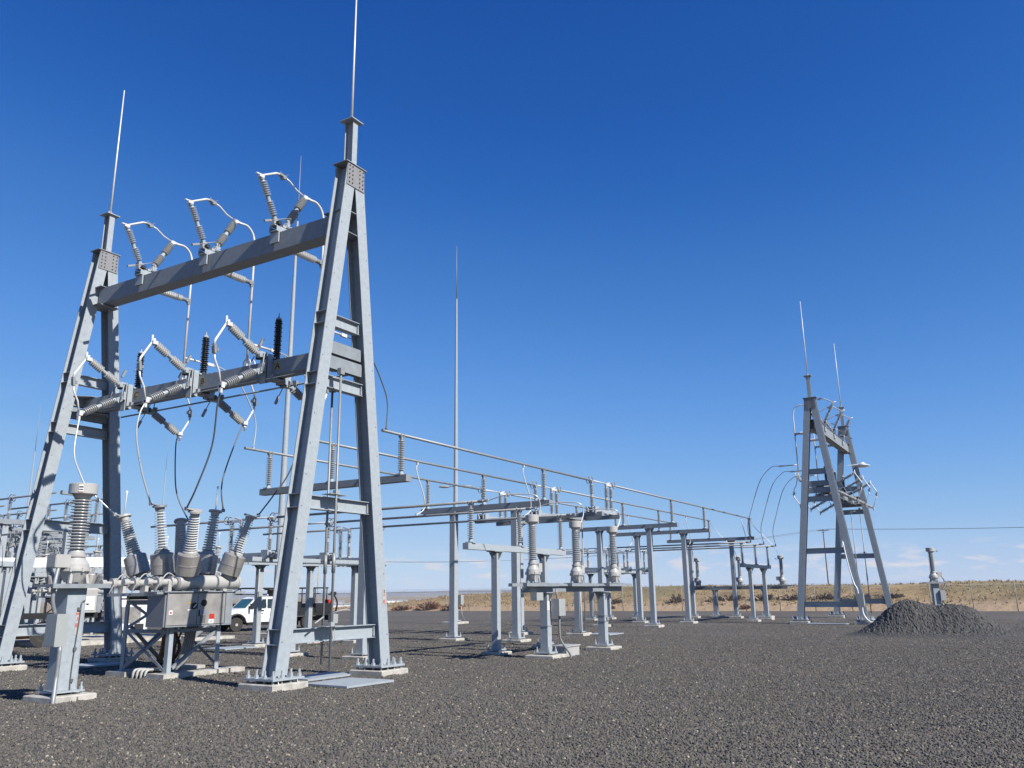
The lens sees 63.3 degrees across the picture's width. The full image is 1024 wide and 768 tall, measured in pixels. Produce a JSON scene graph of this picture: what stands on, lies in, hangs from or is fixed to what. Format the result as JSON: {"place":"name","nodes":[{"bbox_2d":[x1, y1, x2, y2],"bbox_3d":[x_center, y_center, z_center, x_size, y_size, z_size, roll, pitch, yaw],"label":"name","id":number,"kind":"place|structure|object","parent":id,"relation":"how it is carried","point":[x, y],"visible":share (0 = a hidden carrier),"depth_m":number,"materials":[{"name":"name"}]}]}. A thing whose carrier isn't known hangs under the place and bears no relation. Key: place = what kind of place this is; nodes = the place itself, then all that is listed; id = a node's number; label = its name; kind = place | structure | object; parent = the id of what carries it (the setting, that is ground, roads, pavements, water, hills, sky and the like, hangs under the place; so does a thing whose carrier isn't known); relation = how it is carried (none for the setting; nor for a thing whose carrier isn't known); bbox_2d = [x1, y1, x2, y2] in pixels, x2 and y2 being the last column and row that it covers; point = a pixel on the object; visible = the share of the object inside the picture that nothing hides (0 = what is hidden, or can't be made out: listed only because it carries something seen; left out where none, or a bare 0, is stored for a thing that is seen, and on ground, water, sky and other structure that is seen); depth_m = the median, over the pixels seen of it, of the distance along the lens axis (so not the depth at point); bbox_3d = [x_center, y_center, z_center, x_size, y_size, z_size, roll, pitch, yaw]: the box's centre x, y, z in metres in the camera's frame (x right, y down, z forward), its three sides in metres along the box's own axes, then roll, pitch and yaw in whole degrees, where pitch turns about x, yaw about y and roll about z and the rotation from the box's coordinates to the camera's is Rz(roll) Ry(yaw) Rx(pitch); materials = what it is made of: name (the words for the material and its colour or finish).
{"place":"outdoors","nodes":[
{"label":"outdoors","id":0,"kind":"place"},
{"bbox_2d":[36,590,511,600],"bbox_3d":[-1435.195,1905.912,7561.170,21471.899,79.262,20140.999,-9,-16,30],"label":"distant hills","id":1,"kind":"structure","parent":0,"point":[387,594],"depth_m":13090.48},
{"bbox_2d":[0,0,1023,595],"label":"sky","id":2,"kind":"structure","parent":0,"point":[638,203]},
{"bbox_2d":[35,579,1023,612],"bbox_3d":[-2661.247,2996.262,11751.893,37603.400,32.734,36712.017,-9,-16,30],"label":"dry grass terrain","id":3,"kind":"structure","parent":0,"point":[1009,606],"depth_m":84.94,"materials":[{"name":"beige plant"}]},
{"bbox_2d":[39,611,1023,627],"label":"gravel ground","id":4,"kind":"structure","parent":0,"point":[409,616],"depth_m":68.56,"materials":[{"name":"grey gravel"}]},
{"bbox_2d":[0,561,13,613],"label":"bus frame","id":5,"kind":"object","parent":4,"relation":"on","point":[7,567],"visible":0.31,"depth_m":35.26,"materials":[{"name":"metal"}]},
{"bbox_2d":[7,538,61,624],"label":"switch platform","id":6,"kind":"structure","parent":4,"relation":"on","point":[22,622],"depth_m":51.33,"materials":[{"name":"metal"}]},
{"bbox_2d":[0,518,70,602],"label":"bus support","id":7,"kind":"object","parent":4,"relation":"on","point":[4,525],"visible":0.17,"depth_m":39.69,"materials":[{"name":"metal"}]},
{"bbox_2d":[27,573,54,623],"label":"switch platform","id":8,"kind":"structure","parent":4,"relation":"on","point":[36,577],"depth_m":47.20,"materials":[{"name":"metal"}]},
{"bbox_2d":[8,534,94,557],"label":"bus support","id":9,"kind":"object","parent":4,"relation":"on","point":[59,536],"visible":0.07,"depth_m":49.10,"materials":[{"name":"metal"}]},
{"bbox_2d":[22,567,110,703],"bbox_3d":[-8.998,5.165,16.829,1.037,2.887,1.240,-9,-16,30],"label":"transformer pedestal","id":10,"kind":"object","parent":4,"relation":"on","point":[63,631],"visible":0.96,"depth_m":16.59,"materials":[{"name":"metal"}]},
{"bbox_2d":[46,483,98,583],"bbox_3d":[-9.112,3.105,17.282,0.640,2.064,0.835,-9,-16,30],"label":"instrument transformer","id":11,"kind":"object","parent":10,"relation":"on","point":[73,564],"visible":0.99,"depth_m":17.21,"materials":[{"name":"grey ceramic"}]},
{"bbox_2d":[30,538,103,635],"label":"circuit breaker","id":12,"kind":"object","parent":4,"relation":"on","point":[93,578],"visible":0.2,"depth_m":42.98,"materials":[{"name":"metal"}]},
{"bbox_2d":[0,557,149,647],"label":"bucket truck","id":13,"kind":"object","parent":4,"relation":"on","point":[90,612],"visible":0.3,"depth_m":35.85,"materials":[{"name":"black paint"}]},
{"bbox_2d":[14,634,161,647],"bbox_3d":[-19.297,11.905,38.282,4.700,0.400,6.700,-9,-16,30],"label":"concrete pad","id":14,"kind":"object","parent":4,"relation":"on","point":[93,640],"visible":0.17,"depth_m":36.72,"materials":[{"name":"grey concrete"}]},
{"bbox_2d":[79,662,125,667],"bbox_3d":[-12.560,8.438,24.889,1.150,0.085,1.600,-9,-16,30],"label":"ground mat","id":15,"kind":"object","parent":4,"relation":"on","point":[91,665],"visible":0.64,"depth_m":24.78,"materials":[{"name":"metal"}]},
{"bbox_2d":[85,567,125,630],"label":"circuit breaker","id":16,"kind":"object","parent":4,"relation":"on","point":[100,617],"visible":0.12,"depth_m":50.28,"materials":[{"name":"metal"}]},
{"bbox_2d":[122,596,146,629],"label":"storage trailer","id":17,"kind":"object","parent":4,"relation":"on","point":[135,614],"visible":0.17,"depth_m":48.19,"materials":[{"name":"white paint"}]},
{"bbox_2d":[99,486,259,679],"bbox_3d":[-9.192,5.306,22.551,3.351,5.300,3.013,-9,-16,30],"label":"circuit breaker","id":18,"kind":"object","parent":4,"relation":"on","point":[190,570],"visible":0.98,"depth_m":21.93,"materials":[{"name":"grey paint"}]},
{"bbox_2d":[156,533,234,640],"bbox_3d":[-15.352,9.810,40.204,3.351,5.300,3.013,-9,-16,30],"label":"circuit breaker","id":19,"kind":"object","parent":4,"relation":"on","point":[199,637],"visible":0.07,"depth_m":39.79,"materials":[{"name":"metal"}]},
{"bbox_2d":[0,0,407,691],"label":"switch tower","id":20,"kind":"structure","parent":4,"relation":"on","point":[334,234],"depth_m":22.41,"materials":[{"name":"metal"}]},
{"bbox_2d":[69,352,139,419],"bbox_3d":[-12.206,0.190,24.854,0.416,2.060,2.303,-9,-16,30],"label":"disconnect switch","id":21,"kind":"object","parent":20,"relation":"attached to","point":[124,397],"visible":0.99,"depth_m":24.89,"materials":[{"name":"metal"}]},
{"bbox_2d":[73,417,116,515],"bbox_3d":[-11.810,2.190,23.311,1.654,3.030,0.534,-5,-15,15],"label":"jumper cable","id":22,"kind":"object","parent":21,"relation":"attached to","point":[107,507],"visible":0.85,"depth_m":23.13,"materials":[{"name":"silver metal"}]},
{"bbox_2d":[121,220,178,285],"bbox_3d":[-11.714,-4.215,26.809,0.416,2.303,2.060,-9,-16,30],"label":"disconnect switch","id":23,"kind":"object","parent":20,"relation":"attached to","point":[156,262],"visible":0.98,"depth_m":26.46,"materials":[{"name":"metal"}]},
{"bbox_2d":[135,386,193,440],"bbox_3d":[-11.127,0.707,26.562,0.416,2.060,2.303,-9,-16,30],"label":"disconnect switch","id":24,"kind":"object","parent":20,"relation":"attached to","point":[161,419],"visible":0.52,"depth_m":26.45,"materials":[{"name":"metal"}]},
{"bbox_2d":[178,244,213,379],"bbox_3d":[-10.715,-2.255,28.030,0.357,4.749,1.803,-9,-16,30],"label":"riser bus","id":25,"kind":"object","parent":24,"relation":"on","point":[187,323],"visible":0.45,"depth_m":27.77,"materials":[{"name":"metal"}]},
{"bbox_2d":[134,335,204,407],"bbox_3d":[-9.614,-0.223,23.341,0.416,2.060,2.303,-9,-16,30],"label":"disconnect switch","id":26,"kind":"object","parent":20,"relation":"attached to","point":[190,384],"visible":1,"depth_m":23.36,"materials":[{"name":"metal"}]},
{"bbox_2d":[136,403,152,505],"bbox_3d":[-9.856,1.815,22.326,0.070,2.830,0.690,-9,-16,30],"label":"jumper cable","id":27,"kind":"object","parent":26,"relation":"attached to","point":[150,502],"visible":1,"depth_m":22.17,"materials":[{"name":"silver metal"}]},
{"bbox_2d":[161,291,190,304],"bbox_3d":[-11.205,-2.922,27.372,0.232,0.256,1.415,-9,-16,30],"label":"standoff insulator","id":28,"kind":"object","parent":20,"relation":"attached to","point":[174,295],"visible":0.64,"depth_m":27.45,"materials":[{"name":"ceramic"}]},
{"bbox_2d":[199,331,209,375],"bbox_3d":[-9.015,-0.867,24.377,0.260,1.420,0.260,-9,-16,30],"label":"surge arrester","id":29,"kind":"object","parent":20,"relation":"on","point":[204,355],"visible":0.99,"depth_m":24.32,"materials":[{"name":"black rubber"}]},
{"bbox_2d":[185,198,240,266],"bbox_3d":[-9.121,-4.628,25.296,0.416,2.303,2.060,-9,-16,30],"label":"disconnect switch","id":30,"kind":"object","parent":20,"relation":"attached to","point":[204,246],"visible":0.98,"depth_m":24.93,"materials":[{"name":"metal"}]},
{"bbox_2d":[199,372,259,430],"bbox_3d":[-8.535,0.295,25.048,0.416,2.060,2.303,-9,-16,30],"label":"disconnect switch","id":31,"kind":"object","parent":20,"relation":"attached to","point":[225,407],"visible":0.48,"depth_m":24.91,"materials":[{"name":"metal"}]},
{"bbox_2d":[240,223,273,366],"bbox_3d":[-8.123,-2.667,26.517,0.357,4.749,1.803,-9,-16,30],"label":"riser bus","id":32,"kind":"object","parent":31,"relation":"on","point":[250,310],"visible":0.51,"depth_m":26.23,"materials":[{"name":"metal"}]},
{"bbox_2d":[223,272,253,286],"bbox_3d":[-8.613,-3.334,25.859,0.232,0.256,1.415,-9,-16,30],"label":"standoff insulator","id":33,"kind":"object","parent":20,"relation":"attached to","point":[237,277],"visible":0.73,"depth_m":25.95,"materials":[{"name":"ceramic"}]},
{"bbox_2d":[208,315,280,392],"bbox_3d":[-7.047,-0.631,21.842,0.416,2.060,2.303,-9,-16,30],"label":"disconnect switch","id":34,"kind":"object","parent":20,"relation":"attached to","point":[263,369],"visible":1,"depth_m":21.87,"materials":[{"name":"metal"}]},
{"bbox_2d":[184,393,220,510],"bbox_3d":[-7.845,1.646,21.302,0.201,3.050,1.663,12,-19,-42],"label":"jumper cable","id":35,"kind":"object","parent":34,"relation":"attached to","point":[185,508],"visible":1,"depth_m":21.25,"materials":[{"name":"grey metal"}]},
{"bbox_2d":[273,313,282,359],"bbox_3d":[-6.449,-1.276,22.879,0.260,1.420,0.260,-9,-16,30],"label":"surge arrester","id":36,"kind":"object","parent":20,"relation":"on","point":[277,338],"visible":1,"depth_m":22.82,"materials":[{"name":"black rubber"}]},
{"bbox_2d":[256,171,310,244],"bbox_3d":[-6.555,-5.036,23.797,0.416,2.303,2.060,-9,-16,30],"label":"disconnect switch","id":37,"kind":"object","parent":20,"relation":"attached to","point":[275,222],"visible":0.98,"depth_m":23.43,"materials":[{"name":"metal"}]},
{"bbox_2d":[272,357,328,404],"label":"disconnect switch","id":38,"kind":"object","parent":20,"relation":"attached to","point":[296,392],"visible":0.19,"depth_m":23.02,"materials":[{"name":"metal"}]},
{"bbox_2d":[294,251,321,267],"bbox_3d":[-6.046,-3.743,24.361,0.232,0.256,1.415,-9,-16,30],"label":"standoff insulator","id":39,"kind":"object","parent":20,"relation":"attached to","point":[308,257],"visible":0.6,"depth_m":24.42,"materials":[{"name":"ceramic"}]},
{"bbox_2d":[215,587,337,631],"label":"service truck","id":40,"kind":"object","parent":4,"relation":"on","point":[242,611],"visible":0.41,"depth_m":49.01,"materials":[{"name":"paint"}]},
{"bbox_2d":[260,162,300,635],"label":"lightning mast","id":41,"kind":"object","parent":4,"relation":"on","point":[281,508],"visible":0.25,"depth_m":45.05,"materials":[{"name":"metal"}]},
{"bbox_2d":[217,557,385,647],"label":"switch platform","id":42,"kind":"structure","parent":4,"relation":"on","point":[260,564],"depth_m":34.76,"materials":[{"name":"metal"}]},
{"bbox_2d":[222,512,278,558],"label":"break switch","id":43,"kind":"object","parent":42,"relation":"on","point":[266,554],"visible":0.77,"depth_m":31.57,"materials":[{"name":"metal"}]},
{"bbox_2d":[303,518,333,560],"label":"break switch","id":44,"kind":"object","parent":42,"relation":"on","point":[321,555],"visible":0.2,"depth_m":34.03,"materials":[{"name":"metal"}]},
{"bbox_2d":[333,523,384,560],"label":"break switch","id":45,"kind":"object","parent":42,"relation":"on","point":[340,542],"visible":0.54,"depth_m":37.53,"materials":[{"name":"metal"}]},
{"bbox_2d":[293,672,349,680],"bbox_3d":[-4.760,7.240,20.507,0.900,0.085,1.700,-9,-16,30],"label":"ground mat","id":46,"kind":"object","parent":4,"relation":"on","point":[319,676],"visible":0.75,"depth_m":20.46,"materials":[{"name":"metal"}]},
{"bbox_2d":[259,474,411,659],"bbox_3d":[-6.108,6.235,27.542,6.640,5.950,0.880,-9,-16,30],"label":"bus support","id":47,"kind":"object","parent":4,"relation":"on","point":[361,653],"visible":0.41,"depth_m":26.75,"materials":[{"name":"metal"}]},
{"bbox_2d":[263,451,272,488],"bbox_3d":[-8.746,3.112,29.942,0.227,1.340,0.300,-9,-16,30],"label":"post insulator","id":48,"kind":"object","parent":47,"relation":"on","point":[269,470],"visible":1,"depth_m":29.92,"materials":[{"name":"ceramic"}]},
{"bbox_2d":[244,447,479,489],"bbox_3d":[-5.501,3.750,35.326,0.103,0.103,14.930,-9,-16,30],"label":"bus pipe","id":49,"kind":"object","parent":48,"relation":"on","point":[288,455],"visible":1,"depth_m":33.69,"materials":[{"name":"metal"}]},
{"bbox_2d":[326,443,335,481],"bbox_3d":[-6.153,2.700,28.428,0.227,1.340,0.300,-9,-16,30],"label":"post insulator","id":50,"kind":"object","parent":47,"relation":"on","point":[332,462],"visible":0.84,"depth_m":28.39,"materials":[{"name":"ceramic"}]},
{"bbox_2d":[319,440,532,484],"bbox_3d":[-2.883,3.348,33.854,0.103,0.103,14.830,-9,-16,30],"label":"bus pipe","id":51,"kind":"object","parent":50,"relation":"on","point":[394,456],"visible":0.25,"depth_m":33.39,"materials":[{"name":"metal"}]},
{"bbox_2d":[396,434,404,474],"bbox_3d":[-3.586,2.291,26.930,0.227,1.340,0.300,-9,-16,30],"label":"post insulator","id":52,"kind":"object","parent":47,"relation":"on","point":[401,456],"visible":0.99,"depth_m":26.88,"materials":[{"name":"ceramic"}]},
{"bbox_2d":[381,429,588,480],"bbox_3d":[-0.290,2.950,32.398,0.103,0.103,14.730,-9,-16,30],"label":"bus pipe","id":53,"kind":"object","parent":52,"relation":"on","point":[453,447],"visible":1,"depth_m":30.62,"materials":[{"name":"metal"}]},
{"bbox_2d":[308,677,393,688],"bbox_3d":[-3.733,6.842,18.972,1.400,0.085,1.550,-9,-16,30],"label":"ground mat","id":54,"kind":"object","parent":4,"relation":"on","point":[350,682],"visible":0.93,"depth_m":18.80,"materials":[{"name":"metal"}]},
{"bbox_2d":[439,254,472,623],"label":"lightning mast","id":55,"kind":"object","parent":4,"relation":"on","point":[460,597],"visible":0.62,"depth_m":58.66,"materials":[{"name":"metal"}]},
{"bbox_2d":[421,500,552,642],"bbox_3d":[-1.192,8.152,35.442,6.640,5.950,0.880,-9,-16,30],"label":"bus support","id":56,"kind":"object","parent":4,"relation":"on","point":[453,597],"visible":0.82,"depth_m":35.55,"materials":[{"name":"metal"}]},
{"bbox_2d":[0,618,1023,767],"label":"loose gravel","id":57,"kind":"structure","parent":4,"relation":"on","point":[730,693],"depth_m":14.93,"materials":[{"name":"grey gravel"}]},
{"bbox_2d":[463,543,565,655],"bbox_3d":[0.273,7.586,28.835,0.740,3.800,6.700,-9,-16,30],"label":"bus frame","id":58,"kind":"object","parent":4,"relation":"on","point":[496,551],"visible":0.76,"depth_m":27.63,"materials":[{"name":"metal"}]},
{"bbox_2d":[465,501,475,542],"bbox_3d":[-1.337,4.478,26.924,0.300,1.340,0.227,-9,-16,30],"label":"post insulator","id":59,"kind":"object","parent":58,"relation":"on","point":[470,524],"visible":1,"depth_m":26.86,"materials":[{"name":"ceramic"}]},
{"bbox_2d":[276,499,485,517],"bbox_3d":[-4.853,4.405,29.130,9.500,0.110,0.110,-9,-16,30],"label":"cross pipe","id":60,"kind":"object","parent":59,"relation":"on","point":[422,505],"visible":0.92,"depth_m":28.09,"materials":[{"name":"metal"}]},
{"bbox_2d":[516,508,524,546],"bbox_3d":[0.267,5.103,29.502,0.300,1.340,0.227,-9,-16,30],"label":"post insulator","id":61,"kind":"object","parent":58,"relation":"on","point":[519,525],"visible":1,"depth_m":29.44,"materials":[{"name":"ceramic"}]},
{"bbox_2d":[333,507,533,522],"bbox_3d":[-3.249,5.031,31.707,9.500,0.110,0.110,-9,-16,30],"label":"cross pipe","id":62,"kind":"object","parent":61,"relation":"on","point":[457,513],"visible":0.97,"depth_m":31.22,"materials":[{"name":"metal"}]},
{"bbox_2d":[557,515,565,549],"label":"post insulator","id":63,"kind":"object","parent":58,"relation":"on","point":[560,530],"visible":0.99,"depth_m":32.03,"materials":[{"name":"ceramic"}]},
{"bbox_2d":[383,513,573,527],"bbox_3d":[-1.645,5.657,34.285,9.500,0.110,0.110,-9,-16,30],"label":"cross pipe","id":64,"kind":"object","parent":63,"relation":"on","point":[494,519],"visible":0.89,"depth_m":34.28,"materials":[{"name":"metal"}]},
{"bbox_2d":[475,511,621,635],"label":"switch platform","id":65,"kind":"structure","parent":4,"relation":"on","point":[589,516],"depth_m":39.77,"materials":[{"name":"metal"}]},
{"bbox_2d":[477,486,510,519],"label":"break switch","id":66,"kind":"object","parent":65,"relation":"on","point":[483,516],"visible":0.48,"depth_m":42.69,"materials":[{"name":"metal"}]},
{"bbox_2d":[530,481,561,515],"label":"break switch","id":67,"kind":"object","parent":65,"relation":"on","point":[551,496],"visible":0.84,"depth_m":41.33,"materials":[{"name":"metal"}]},
{"bbox_2d":[586,476,616,514],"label":"break switch","id":68,"kind":"object","parent":65,"relation":"on","point":[606,501],"visible":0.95,"depth_m":39.78,"materials":[{"name":"metal"}]},
{"bbox_2d":[552,644,579,656],"bbox_3d":[1.734,8.560,26.667,0.560,0.360,0.960,-9,-16,30],"label":"pull box","id":69,"kind":"object","parent":4,"relation":"on","point":[572,648],"visible":0.57,"depth_m":26.41,"materials":[{"name":"grey paint"}]},
{"bbox_2d":[508,582,631,658],"bbox_3d":[2.232,7.906,27.599,1.050,2.530,7.800,-9,-16,30],"label":"transformer stand","id":70,"kind":"object","parent":4,"relation":"on","point":[542,594],"visible":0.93,"depth_m":25.89,"materials":[{"name":"metal"}]},
{"bbox_2d":[525,514,541,582],"bbox_3d":[0.672,5.113,25.788,0.486,2.064,0.635,-9,-16,30],"label":"instrument transformer","id":71,"kind":"object","parent":70,"relation":"on","point":[533,571],"visible":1,"depth_m":25.63,"materials":[{"name":"grey ceramic"}]},
{"bbox_2d":[569,521,584,582],"bbox_3d":[2.209,5.712,28.258,0.486,2.064,0.635,-9,-16,30],"label":"instrument transformer","id":72,"kind":"object","parent":70,"relation":"on","point":[577,571],"visible":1,"depth_m":28.10,"materials":[{"name":"grey ceramic"}]},
{"bbox_2d":[606,526,620,582],"bbox_3d":[3.777,6.324,30.778,0.486,2.064,0.635,-9,-16,30],"label":"instrument transformer","id":73,"kind":"object","parent":70,"relation":"on","point":[614,572],"visible":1,"depth_m":30.62,"materials":[{"name":"grey ceramic"}]},
{"bbox_2d":[584,570,647,620],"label":"switch platform","id":74,"kind":"structure","parent":4,"relation":"on","point":[590,573],"depth_m":60.47,"materials":[{"name":"metal"}]},
{"bbox_2d":[580,545,610,570],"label":"break switch","id":75,"kind":"object","parent":74,"relation":"on","point":[607,568],"visible":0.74,"depth_m":57.46,"materials":[{"name":"metal"}]},
{"bbox_2d":[233,580,1023,611],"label":"chain link fence","id":76,"kind":"object","parent":4,"relation":"on","point":[682,587],"visible":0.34,"depth_m":77.65,"materials":[{"name":"grey metal"}]},
{"bbox_2d":[579,523,678,627],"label":"bus support","id":77,"kind":"object","parent":4,"relation":"on","point":[648,528],"visible":0.74,"depth_m":47.53,"materials":[{"name":"metal"}]},
{"bbox_2d":[615,528,710,623],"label":"bus support","id":78,"kind":"object","parent":4,"relation":"on","point":[683,536],"visible":0.94,"depth_m":52.57,"materials":[{"name":"metal"}]},
{"bbox_2d":[657,510,661,530],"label":"post insulator","id":79,"kind":"object","parent":78,"relation":"on","point":[658,520],"visible":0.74,"depth_m":53.52,"materials":[{"name":"ceramic"}]},
{"bbox_2d":[559,489,708,520],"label":"bus pipe","id":80,"kind":"object","parent":79,"relation":"on","point":[628,504],"visible":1,"depth_m":49.54,"materials":[{"name":"metal"}]},
{"bbox_2d":[667,536,754,617],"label":"bus support","id":81,"kind":"object","parent":4,"relation":"on","point":[733,578],"visible":0.81,"depth_m":60.98,"materials":[{"name":"metal"}]},
{"bbox_2d":[689,585,794,617],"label":"support stand","id":82,"kind":"object","parent":4,"relation":"on","point":[714,589],"visible":0.78,"depth_m":61.32,"materials":[{"name":"metal"}]},
{"bbox_2d":[740,564,774,621],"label":"bus frame","id":83,"kind":"object","parent":4,"relation":"on","point":[749,569],"visible":0.97,"depth_m":53.34,"materials":[{"name":"metal"}]},
{"bbox_2d":[739,542,745,563],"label":"post insulator","id":84,"kind":"object","parent":83,"relation":"on","point":[742,556],"visible":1,"depth_m":52.30,"materials":[{"name":"ceramic"}]},
{"bbox_2d":[617,541,751,547],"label":"cross pipe","id":85,"kind":"object","parent":84,"relation":"on","point":[688,544],"visible":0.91,"depth_m":54.01,"materials":[{"name":"metal"}]},
{"bbox_2d":[753,544,758,564],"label":"post insulator","id":86,"kind":"object","parent":83,"relation":"on","point":[755,555],"visible":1,"depth_m":54.86,"materials":[{"name":"ceramic"}]},
{"bbox_2d":[631,543,764,549],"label":"cross pipe","id":87,"kind":"object","parent":86,"relation":"on","point":[702,546],"visible":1,"depth_m":56.79,"materials":[{"name":"metal"}]},
{"bbox_2d":[790,303,892,624],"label":"switch tower","id":88,"kind":"structure","parent":4,"relation":"on","point":[817,428],"depth_m":50.22,"materials":[{"name":"metal"}]},
{"bbox_2d":[825,470,864,503],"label":"disconnect switch","id":89,"kind":"object","parent":88,"relation":"attached to","point":[843,479],"visible":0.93,"depth_m":51.03,"materials":[{"name":"metal"}]},
{"bbox_2d":[838,475,869,506],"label":"disconnect switch","id":90,"kind":"object","parent":88,"relation":"attached to","point":[848,486],"visible":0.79,"depth_m":53.67,"materials":[{"name":"metal"}]},
{"bbox_2d":[842,542,871,622],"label":"conduit","id":91,"kind":"object","parent":88,"relation":"attached to","point":[860,600],"visible":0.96,"depth_m":46.68,"materials":[{"name":"grey metal"}]},
{"bbox_2d":[845,600,1023,638],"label":"gravel heap","id":92,"kind":"object","parent":4,"relation":"on","point":[908,618],"visible":0.77,"depth_m":34.36,"materials":[{"name":"grey gravel"}]},
{"bbox_2d":[922,577,946,604],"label":"transformer pedestal","id":93,"kind":"object","parent":4,"relation":"on","point":[938,595],"visible":0.6,"depth_m":50.22,"materials":[{"name":"metal"}]},
{"bbox_2d":[925,548,941,581],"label":"instrument transformer","id":94,"kind":"object","parent":93,"relation":"on","point":[934,575],"visible":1,"depth_m":50.70,"materials":[{"name":"grey paint"}]},
{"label":"post insulator","id":95,"kind":"object","parent":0,"visible":0},
{"bbox_2d":[614,485,750,518],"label":"bus pipe","id":96,"kind":"object","parent":95,"relation":"on","point":[677,501],"visible":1,"depth_m":48.09,"materials":[{"name":"metal"}]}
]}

